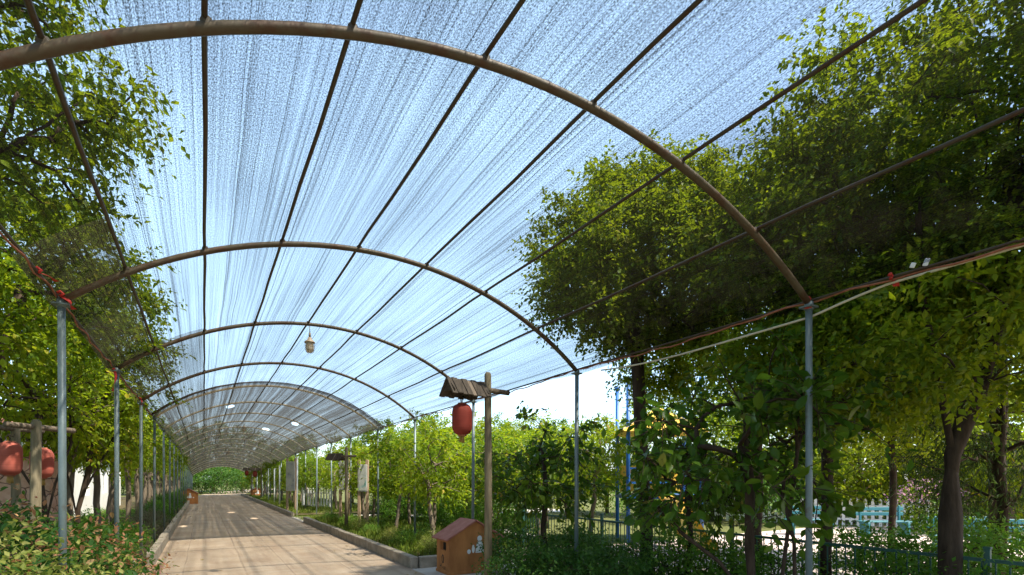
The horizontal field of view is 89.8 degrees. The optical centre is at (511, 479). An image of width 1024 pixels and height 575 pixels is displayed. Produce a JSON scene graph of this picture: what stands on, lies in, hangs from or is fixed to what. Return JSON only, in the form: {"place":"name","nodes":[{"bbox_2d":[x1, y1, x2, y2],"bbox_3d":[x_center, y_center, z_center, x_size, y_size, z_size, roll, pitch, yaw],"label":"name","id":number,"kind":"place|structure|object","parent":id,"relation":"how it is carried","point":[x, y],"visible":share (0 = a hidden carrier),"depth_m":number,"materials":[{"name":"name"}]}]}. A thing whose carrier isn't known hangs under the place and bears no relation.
{"place":"outdoors","nodes":[
{"label":"outdoors","id":0,"kind":"place"},
{"bbox_2d":[156,488,424,574],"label":"road","id":1,"kind":"structure","parent":0,"point":[242,535],"depth_m":11.93,"materials":[{"name":"concrete"}]},
{"bbox_2d":[0,0,1023,574],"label":"shade tunnel","id":2,"kind":"structure","parent":1,"relation":"on","point":[204,424],"depth_m":3.64,"materials":[{"name":"metal"}]},
{"bbox_2d":[0,231,152,415],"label":"twine","id":3,"kind":"object","parent":2,"relation":"attached to","point":[27,260],"visible":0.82,"depth_m":3.90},
{"bbox_2d":[382,242,1023,427],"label":"twine","id":4,"kind":"object","parent":2,"relation":"attached to","point":[955,263],"visible":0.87,"depth_m":4.24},
{"bbox_2d":[601,245,1023,370],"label":"cable","id":5,"kind":"object","parent":2,"relation":"attached to","point":[861,294],"visible":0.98,"depth_m":4.08,"materials":[{"name":"brown metal"}]},
{"bbox_2d":[413,559,525,574],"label":"entrance floor","id":6,"kind":"structure","parent":0,"point":[429,571],"depth_m":8.83,"materials":[{"name":"grey concrete"}]},
{"bbox_2d":[432,518,504,574],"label":"bin hut","id":7,"kind":"object","parent":6,"relation":"on","point":[458,553],"visible":0.84,"depth_m":8.63,"materials":[{"name":"wood"},{"name":"paint"}]},
{"bbox_2d":[0,0,1023,479],"label":"sky","id":8,"kind":"structure","parent":0,"point":[553,393],"materials":[{"name":"blue"}]},
{"bbox_2d":[121,482,1022,563],"bbox_3d":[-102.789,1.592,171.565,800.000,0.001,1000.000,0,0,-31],"label":"ground","id":9,"kind":"structure","parent":0,"point":[724,524],"depth_m":19.92,"materials":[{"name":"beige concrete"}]},
{"bbox_2d":[0,450,57,522],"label":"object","id":10,"kind":"structure","parent":9,"relation":"on","point":[5,494],"depth_m":9.16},
{"bbox_2d":[0,418,120,516],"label":"white building","id":11,"kind":"structure","parent":9,"relation":"on","point":[88,500],"depth_m":21.15,"materials":[{"name":"paint"}]},
{"bbox_2d":[83,496,183,559],"bbox_3d":[-20.378,1.470,27.280,5.080,0.100,44.250,0,0,-31],"label":"planting bed","id":12,"kind":"object","parent":9,"relation":"on","point":[123,503],"visible":0.04,"depth_m":23.23,"materials":[{"name":"grey concrete"}]},
{"bbox_2d":[0,336,138,535],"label":"young tree","id":13,"kind":"object","parent":12,"relation":"on","point":[71,468],"visible":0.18,"depth_m":9.08,"materials":[{"name":"green plant"}]},
{"bbox_2d":[12,296,163,531],"bbox_3d":[-7.600,-0.967,9.325,2.225,4.995,2.315,0,0,10],"label":"leafy tree","id":14,"kind":"object","parent":12,"relation":"on","point":[90,464],"visible":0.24,"depth_m":9.20,"materials":[{"name":"green plant"}]},
{"bbox_2d":[43,407,154,528],"bbox_3d":[-8.609,-0.233,10.680,2.097,3.537,1.800,0,0,7],"label":"young tree","id":15,"kind":"object","parent":12,"relation":"on","point":[96,490],"visible":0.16,"depth_m":10.66,"materials":[{"name":"green plant"}]},
{"bbox_2d":[2,286,196,425],"bbox_3d":[-8.588,-1.228,10.355,3.899,5.534,3.589,0,0,30],"label":"camphor tree","id":16,"kind":"object","parent":12,"relation":"on","point":[140,360],"visible":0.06,"depth_m":10.30,"materials":[{"name":"green plant"}]},
{"bbox_2d":[77,370,164,524],"bbox_3d":[-9.405,-0.567,12.072,2.140,4.206,2.494,0,0,-18],"label":"young tree","id":17,"kind":"object","parent":12,"relation":"on","point":[149,430],"visible":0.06,"depth_m":12.06,"materials":[{"name":"green plant"}]},
{"bbox_2d":[103,416,172,521],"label":"young tree","id":18,"kind":"object","parent":12,"relation":"on","point":[129,493],"visible":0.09,"depth_m":14.71,"materials":[{"name":"green plant"}]},
{"bbox_2d":[134,402,177,516],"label":"young tree","id":19,"kind":"object","parent":12,"relation":"on","point":[136,479],"visible":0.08,"depth_m":16.12,"materials":[{"name":"green plant"}]},
{"bbox_2d":[146,500,189,564],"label":"kerb","id":20,"kind":"structure","parent":9,"relation":"on","point":[161,542],"depth_m":12.50,"materials":[{"name":"concrete"}]},
{"bbox_2d":[195,467,247,493],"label":"dark shrub","id":21,"kind":"object","parent":9,"relation":"on","point":[234,473],"visible":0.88,"depth_m":56.00,"materials":[{"name":"green plant"}]},
{"bbox_2d":[245,493,376,514],"bbox_3d":[-16.345,1.470,37.769,4.220,0.100,34.400,0,0,-31],"label":"planting bed","id":22,"kind":"object","parent":9,"relation":"on","point":[370,511],"visible":0.07,"depth_m":23.04,"materials":[{"name":"soil"}]},
{"bbox_2d":[286,458,296,509],"bbox_3d":[-10.144,0.280,23.612,0.550,2.500,0.104,0,0,19],"label":"notice board","id":23,"kind":"object","parent":22,"relation":"on","point":[290,476],"visible":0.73,"depth_m":23.56,"materials":[{"name":"grey wood"}]},
{"bbox_2d":[298,454,337,506],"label":"young tree","id":24,"kind":"object","parent":22,"relation":"on","point":[310,476],"visible":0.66,"depth_m":24.84,"materials":[{"name":"green plant"}]},
{"bbox_2d":[312,453,356,508],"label":"young tree","id":25,"kind":"object","parent":22,"relation":"on","point":[327,477],"visible":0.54,"depth_m":23.25,"materials":[{"name":"green plant"}]},
{"bbox_2d":[249,494,539,556],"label":"grass","id":26,"kind":"structure","parent":22,"relation":"on","point":[407,547],"depth_m":15.52,"materials":[{"name":"green plant"}]},
{"bbox_2d":[325,447,355,525],"bbox_3d":[-5.142,0.284,15.551,0.994,2.533,0.353,0,0,19],"label":"lantern post","id":27,"kind":"object","parent":26,"relation":"on","point":[336,456],"visible":0.99,"depth_m":15.47,"materials":[{"name":"brown wood"}]},
{"bbox_2d":[326,440,391,520],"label":"young tree","id":28,"kind":"object","parent":26,"relation":"on","point":[355,469],"visible":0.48,"depth_m":16.77,"materials":[{"name":"green plant"}]},
{"bbox_2d":[358,460,368,523],"bbox_3d":[-4.698,0.455,16.213,0.350,2.150,0.104,0,0,7],"label":"notice board","id":29,"kind":"object","parent":26,"relation":"on","point":[363,484],"visible":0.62,"depth_m":16.18,"materials":[{"name":"white wood"}]},
{"bbox_2d":[351,426,437,529],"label":"young tree","id":30,"kind":"object","parent":26,"relation":"on","point":[385,449],"visible":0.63,"depth_m":14.19,"materials":[{"name":"green plant"}]},
{"bbox_2d":[379,495,419,518],"bbox_3d":[-3.857,1.019,18.205,1.749,1.062,1.730,0,0,17],"label":"green shrub","id":31,"kind":"object","parent":26,"relation":"on","point":[394,508],"visible":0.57,"depth_m":18.01,"materials":[{"name":"green plant"}]},
{"bbox_2d":[374,436,433,524],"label":"young tree","id":32,"kind":"object","parent":26,"relation":"on","point":[408,504],"visible":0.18,"depth_m":15.76,"materials":[{"name":"green plant"}]},
{"bbox_2d":[382,422,479,540],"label":"young tree","id":33,"kind":"object","parent":26,"relation":"on","point":[452,461],"visible":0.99,"depth_m":10.99,"materials":[{"name":"green plant"}]},
{"bbox_2d":[403,437,471,533],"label":"young tree","id":34,"kind":"object","parent":26,"relation":"on","point":[434,498],"visible":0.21,"depth_m":13.00,"materials":[{"name":"green plant"}]},
{"bbox_2d":[430,427,500,512],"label":"young tree","id":35,"kind":"object","parent":26,"relation":"on","point":[468,446],"visible":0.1,"depth_m":14.61,"materials":[{"name":"green plant"}]},
{"bbox_2d":[337,512,621,572],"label":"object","id":36,"kind":"object","parent":26,"relation":"on","point":[421,529],"visible":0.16,"depth_m":15.23,"materials":[{"name":"green plant"}]},
{"bbox_2d":[449,425,525,524],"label":"young tree","id":37,"kind":"object","parent":26,"relation":"on","point":[498,442],"visible":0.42,"depth_m":12.55,"materials":[{"name":"green plant"}]},
{"bbox_2d":[466,496,527,533],"bbox_3d":[-0.407,0.944,12.939,2.008,1.219,1.986,0,0,-40],"label":"green shrub","id":38,"kind":"object","parent":26,"relation":"on","point":[482,512],"visible":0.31,"depth_m":12.67,"materials":[{"name":"green plant"}]},
{"bbox_2d":[492,507,546,537],"bbox_3d":[0.223,1.051,12.155,1.617,0.993,1.635,0,0,32],"label":"green shrub","id":39,"kind":"object","parent":26,"relation":"on","point":[511,522],"visible":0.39,"depth_m":12.04,"materials":[{"name":"green plant"}]},
{"bbox_2d":[493,418,583,537],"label":"young tree","id":40,"kind":"object","parent":26,"relation":"on","point":[539,434],"visible":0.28,"depth_m":11.77,"materials":[{"name":"green plant"}]},
{"bbox_2d":[302,488,330,506],"bbox_3d":[-9.893,1.005,26.021,2.101,1.210,0.121,0,0,30],"label":"white fence","id":41,"kind":"object","parent":9,"relation":"on","point":[310,492],"visible":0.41,"depth_m":25.97,"materials":[{"name":"paint"}]},
{"bbox_2d":[303,517,417,568],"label":"kerb","id":42,"kind":"structure","parent":9,"relation":"on","point":[400,557],"depth_m":11.43,"materials":[{"name":"concrete"}]},
{"bbox_2d":[337,419,402,505],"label":"background tree","id":43,"kind":"object","parent":9,"relation":"on","point":[363,440],"visible":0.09,"depth_m":29.19,"materials":[{"name":"green plant"}]},
{"bbox_2d":[382,407,449,506],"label":"background tree","id":44,"kind":"object","parent":9,"relation":"on","point":[436,418],"visible":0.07,"depth_m":23.78,"materials":[{"name":"green plant"}]},
{"bbox_2d":[399,415,484,519],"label":"background tree","id":45,"kind":"object","parent":9,"relation":"on","point":[423,426],"visible":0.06,"depth_m":18.73,"materials":[{"name":"green plant"}]},
{"bbox_2d":[440,410,521,509],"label":"background tree","id":46,"kind":"object","parent":9,"relation":"on","point":[481,428],"visible":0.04,"depth_m":20.69,"materials":[{"name":"green plant"}]},
{"bbox_2d":[496,407,561,512],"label":"background tree","id":47,"kind":"object","parent":9,"relation":"on","point":[530,421],"visible":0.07,"depth_m":22.36,"materials":[{"name":"green plant"}]},
{"bbox_2d":[548,412,634,534],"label":"young tree","id":48,"kind":"object","parent":9,"relation":"on","point":[606,474],"visible":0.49,"depth_m":12.99,"materials":[{"name":"green plant"}]},
{"bbox_2d":[571,414,634,512],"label":"background tree","id":49,"kind":"object","parent":9,"relation":"on","point":[606,503],"visible":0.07,"depth_m":23.45,"materials":[{"name":"green plant"}]},
{"bbox_2d":[671,392,768,519],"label":"background tree","id":50,"kind":"object","parent":9,"relation":"on","point":[729,436],"visible":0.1,"depth_m":19.15,"materials":[{"name":"green plant"}]},
{"bbox_2d":[710,467,820,523],"bbox_3d":[8.774,0.436,18.389,3.471,2.354,4.124,0,0,-18],"label":"hedge shrub","id":51,"kind":"object","parent":9,"relation":"on","point":[775,498],"visible":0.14,"depth_m":17.85,"materials":[{"name":"green plant"}]},
{"bbox_2d":[522,509,1023,574],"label":"green fence","id":52,"kind":"object","parent":9,"relation":"on","point":[987,556],"visible":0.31,"depth_m":5.58,"materials":[{"name":"metal"}]},
{"bbox_2d":[714,497,938,527],"bbox_3d":[10.607,1.105,17.771,6.801,1.010,0.121,0,0,31],"label":"white fence","id":53,"kind":"object","parent":9,"relation":"on","point":[843,515],"visible":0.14,"depth_m":17.14,"materials":[{"name":"paint"}]},
{"bbox_2d":[667,81,1023,574],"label":"camphor tree","id":54,"kind":"object","parent":9,"relation":"on","point":[767,350],"visible":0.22,"depth_m":5.32,"materials":[{"name":"green plant"}]},
{"bbox_2d":[797,416,929,524],"bbox_3d":[12.177,-0.729,17.964,4.317,4.832,4.076,0,0,24],"label":"background tree","id":55,"kind":"object","parent":9,"relation":"on","point":[861,479],"visible":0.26,"depth_m":17.14,"materials":[{"name":"green plant"}]},
{"bbox_2d":[898,414,1023,515],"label":"background tree","id":56,"kind":"object","parent":9,"relation":"on","point":[966,490],"visible":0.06,"depth_m":16.98,"materials":[{"name":"green plant"}]},
{"bbox_2d":[925,366,1023,532],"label":"background tree","id":57,"kind":"object","parent":9,"relation":"on","point":[1021,514],"visible":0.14,"depth_m":14.77,"materials":[{"name":"green plant"}]},
{"bbox_2d":[606,523,1023,574],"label":"playground floor","id":58,"kind":"structure","parent":0,"point":[783,532],"depth_m":13.35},
{"bbox_2d":[609,377,716,549],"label":"play tower","id":59,"kind":"structure","parent":58,"relation":"on","point":[627,467],"depth_m":12.75,"materials":[{"name":"blue metal"}]},
{"bbox_2d":[621,275,874,561],"bbox_3d":[4.454,-1.740,9.850,4.888,6.550,4.984,0,0,-41],"label":"camphor tree","id":60,"kind":"object","parent":58,"relation":"on","point":[721,427],"visible":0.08,"depth_m":9.50,"materials":[{"name":"green plant"}]},
{"bbox_2d":[813,520,928,574],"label":"green shrub","id":61,"kind":"object","parent":58,"relation":"on","point":[835,541],"visible":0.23,"depth_m":7.45,"materials":[{"name":"green plant"}]},
{"bbox_2d":[856,505,911,534],"bbox_3d":[10.287,1.155,14.217,1.350,0.850,0.395,0,0,-1],"label":"bench","id":62,"kind":"object","parent":58,"relation":"on","point":[898,514],"visible":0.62,"depth_m":14.37,"materials":[{"name":"teal paint"}]},
{"bbox_2d":[798,514,974,574],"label":"green shrub","id":63,"kind":"object","parent":58,"relation":"on","point":[895,541],"visible":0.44,"depth_m":6.17,"materials":[{"name":"green plant"}]},
{"bbox_2d":[782,263,1013,562],"bbox_3d":[6.866,-1.289,9.600,3.623,5.644,3.681,0,0,-26],"label":"camphor tree","id":64,"kind":"object","parent":58,"relation":"on","point":[892,502],"visible":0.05,"depth_m":9.45,"materials":[{"name":"green plant"}]},
{"bbox_2d":[815,123,1023,559],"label":"camphor tree","id":65,"kind":"object","parent":58,"relation":"on","point":[992,472],"depth_m":7.34,"materials":[{"name":"green plant"}]},
{"bbox_2d":[882,478,971,534],"bbox_3d":[12.107,0.687,15.041,2.107,1.813,2.183,0,0,20],"label":"flowering shrub","id":66,"kind":"object","parent":58,"relation":"on","point":[903,500],"visible":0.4,"depth_m":15.06,"materials":[{"name":"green plant"}]},
{"bbox_2d":[843,315,1023,573],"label":"broadleaf tree","id":67,"kind":"object","parent":58,"relation":"on","point":[1001,497],"visible":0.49,"depth_m":6.62,"materials":[{"name":"green plant"}]},
{"bbox_2d":[867,500,1023,574],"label":"green shrub","id":68,"kind":"object","parent":58,"relation":"on","point":[968,522],"visible":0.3,"depth_m":6.52,"materials":[{"name":"green plant"}]},
{"bbox_2d":[905,512,1023,574],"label":"green shrub","id":69,"kind":"object","parent":58,"relation":"on","point":[984,539],"visible":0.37,"depth_m":5.59,"materials":[{"name":"green plant"}]},
{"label":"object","id":70,"kind":"structure","parent":0,"visible":0},
{"bbox_2d":[439,372,509,574],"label":"lantern post","id":71,"kind":"object","parent":70,"relation":"on","point":[454,387],"visible":0.98,"depth_m":6.56,"materials":[{"name":"brown wood"}]},
{"bbox_2d":[452,396,471,442],"bbox_3d":[-0.615,-0.742,6.343,0.244,0.587,0.252,0,0,17],"label":"red lantern","id":72,"kind":"object","parent":71,"relation":"hanging from","point":[461,419],"visible":1,"depth_m":6.25,"materials":[{"name":"fabric"}]},
{"bbox_2d":[470,519,561,574],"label":"dark shrub","id":73,"kind":"object","parent":70,"relation":"on","point":[495,541],"visible":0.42,"depth_m":7.86,"materials":[{"name":"green plant"}]},
{"bbox_2d":[476,541,587,574],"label":"dark shrub","id":74,"kind":"object","parent":70,"relation":"on","point":[507,563],"visible":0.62,"depth_m":6.29,"materials":[{"name":"green plant"}]},
{"bbox_2d":[494,533,584,574],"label":"dark shrub","id":75,"kind":"object","parent":70,"relation":"on","point":[544,544],"visible":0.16,"depth_m":6.97,"materials":[{"name":"green plant"}]},
{"bbox_2d":[473,400,620,543],"bbox_3d":[0.506,0.168,7.674,2.001,2.729,2.065,0,0,42],"label":"magnolia tree","id":76,"kind":"object","parent":70,"relation":"on","point":[534,491],"visible":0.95,"depth_m":7.50,"materials":[{"name":"green plant"}]},
{"bbox_2d":[511,541,621,574],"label":"dark shrub","id":77,"kind":"object","parent":70,"relation":"on","point":[556,560],"visible":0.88,"depth_m":5.81,"materials":[{"name":"green plant"}]},
{"bbox_2d":[539,519,620,559],"bbox_3d":[1.092,1.077,8.441,1.420,0.963,1.687,0,0,-6],"label":"dark shrub","id":78,"kind":"object","parent":70,"relation":"on","point":[584,530],"visible":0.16,"depth_m":8.42,"materials":[{"name":"green plant"}]},
{"bbox_2d":[531,520,632,574],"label":"dark shrub","id":79,"kind":"object","parent":70,"relation":"on","point":[566,538],"visible":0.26,"depth_m":6.89,"materials":[{"name":"green plant"}]},
{"bbox_2d":[546,540,664,574],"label":"dark shrub","id":80,"kind":"object","parent":70,"relation":"on","point":[637,566],"visible":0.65,"depth_m":5.88,"materials":[{"name":"green plant"}]},
{"bbox_2d":[506,129,765,573],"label":"camphor tree","id":81,"kind":"object","parent":70,"relation":"on","point":[672,375],"visible":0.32,"depth_m":6.98,"materials":[{"name":"green plant"}]},
{"bbox_2d":[599,533,691,574],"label":"dark shrub","id":82,"kind":"object","parent":70,"relation":"on","point":[623,547],"visible":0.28,"depth_m":6.65,"materials":[{"name":"green plant"}]},
{"bbox_2d":[610,518,764,574],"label":"green shrub","id":83,"kind":"object","parent":70,"relation":"on","point":[668,547],"visible":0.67,"depth_m":6.31,"materials":[{"name":"green plant"}]},
{"bbox_2d":[616,393,776,573],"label":"magnolia tree","id":84,"kind":"object","parent":70,"relation":"on","point":[727,499],"visible":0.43,"depth_m":6.36,"materials":[{"name":"green plant"}]},
{"bbox_2d":[655,528,779,574],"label":"green shrub","id":85,"kind":"object","parent":70,"relation":"on","point":[733,554],"visible":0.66,"depth_m":5.88,"materials":[{"name":"green plant"}]},
{"bbox_2d":[614,312,945,574],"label":"magnolia tree","id":86,"kind":"object","parent":70,"relation":"on","point":[664,510],"visible":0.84,"depth_m":4.67,"materials":[{"name":"green plant"}]},
{"bbox_2d":[713,529,850,574],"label":"green shrub","id":87,"kind":"object","parent":70,"relation":"on","point":[770,555],"visible":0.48,"depth_m":5.78,"materials":[{"name":"green plant"}]},
{"bbox_2d":[725,387,867,574],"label":"magnolia sapling","id":88,"kind":"object","parent":70,"relation":"on","point":[832,514],"visible":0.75,"depth_m":4.42,"materials":[{"name":"green plant"}]},
{"bbox_2d":[640,0,1023,574],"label":"camphor tree","id":89,"kind":"object","parent":70,"relation":"on","point":[972,398],"visible":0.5,"depth_m":4.52,"materials":[{"name":"green plant"}]},
{"bbox_2d":[827,537,1003,574],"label":"green shrub","id":90,"kind":"object","parent":70,"relation":"on","point":[900,569],"visible":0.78,"depth_m":5.21,"materials":[{"name":"green plant"}]},
{"bbox_2d":[894,543,1023,574],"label":"green shrub","id":91,"kind":"object","parent":70,"relation":"on","point":[977,570],"visible":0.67,"depth_m":4.64,"materials":[{"name":"green plant"}]},
{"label":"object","id":92,"kind":"structure","parent":0,"visible":0},
{"bbox_2d":[0,425,44,525],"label":"lantern post","id":93,"kind":"object","parent":92,"relation":"on","point":[15,493],"visible":0.15,"depth_m":6.57,"materials":[{"name":"brown wood"}]},
{"bbox_2d":[29,441,53,485],"bbox_3d":[-6.051,-0.211,6.620,0.240,0.582,0.248,0,0,17],"label":"red lantern","id":94,"kind":"object","parent":93,"relation":"hanging from","point":[47,462],"visible":0.51,"depth_m":6.59,"materials":[{"name":"fabric"}]},
{"bbox_2d":[2,419,75,539],"bbox_3d":[-5.731,0.413,6.264,0.115,2.274,0.810,0,0,7],"label":"lantern post","id":95,"kind":"object","parent":92,"relation":"on","point":[36,427],"visible":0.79,"depth_m":6.16,"materials":[{"name":"brown wood"}]},
{"bbox_2d":[0,434,22,483],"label":"red lantern","id":96,"kind":"object","parent":95,"relation":"hanging from","point":[11,459],"visible":1,"depth_m":6.09,"materials":[{"name":"fabric"}]},
{"bbox_2d":[0,511,79,574],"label":"variegated shrub","id":97,"kind":"object","parent":92,"relation":"on","point":[10,537],"visible":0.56,"depth_m":3.68,"materials":[{"name":"green plant"}]},
{"bbox_2d":[0,486,87,574],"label":"photinia shrub","id":98,"kind":"object","parent":92,"relation":"on","point":[12,510],"visible":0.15,"depth_m":5.23,"materials":[{"name":"green plant"}]},
{"bbox_2d":[0,248,117,522],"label":"leafy tree","id":99,"kind":"object","parent":92,"relation":"on","point":[40,411],"visible":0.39,"depth_m":7.96,"materials":[{"name":"green plant"}]},
{"bbox_2d":[0,506,132,574],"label":"photinia shrub","id":100,"kind":"object","parent":92,"relation":"on","point":[44,535],"visible":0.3,"depth_m":4.39,"materials":[{"name":"green plant"}]},
{"bbox_2d":[0,484,138,573],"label":"photinia shrub","id":101,"kind":"object","parent":92,"relation":"on","point":[79,525],"visible":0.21,"depth_m":5.21,"materials":[{"name":"green plant"}]},
{"bbox_2d":[0,539,143,574],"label":"variegated shrub","id":102,"kind":"object","parent":92,"relation":"on","point":[88,567],"visible":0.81,"depth_m":3.51,"materials":[{"name":"green plant"}]},
{"bbox_2d":[0,515,152,574],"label":"variegated shrub","id":103,"kind":"object","parent":92,"relation":"on","point":[32,559],"visible":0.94,"depth_m":3.23,"materials":[{"name":"green plant"}]},
{"bbox_2d":[10,508,150,571],"bbox_3d":[-5.194,0.945,5.716,1.844,1.225,1.857,0,0,-20],"label":"photinia shrub","id":104,"kind":"object","parent":92,"relation":"on","point":[120,536],"visible":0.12,"depth_m":6.08,"materials":[{"name":"green plant"}]},
{"bbox_2d":[0,523,170,574],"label":"photinia shrub","id":105,"kind":"object","parent":92,"relation":"on","point":[49,538],"visible":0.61,"depth_m":4.06,"materials":[{"name":"green plant"}]},
{"bbox_2d":[11,521,171,574],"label":"photinia shrub","id":106,"kind":"object","parent":92,"relation":"on","point":[128,561],"visible":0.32,"depth_m":5.26,"materials":[{"name":"green plant"}]},
{"bbox_2d":[0,162,186,407],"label":"camphor tree","id":107,"kind":"object","parent":92,"relation":"on","point":[17,286],"visible":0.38,"depth_m":6.16,"materials":[{"name":"green plant"}]},
{"bbox_2d":[0,0,189,273],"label":"camphor tree","id":108,"kind":"object","parent":92,"relation":"on","point":[22,114],"visible":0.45,"depth_m":4.08,"materials":[{"name":"green plant"}]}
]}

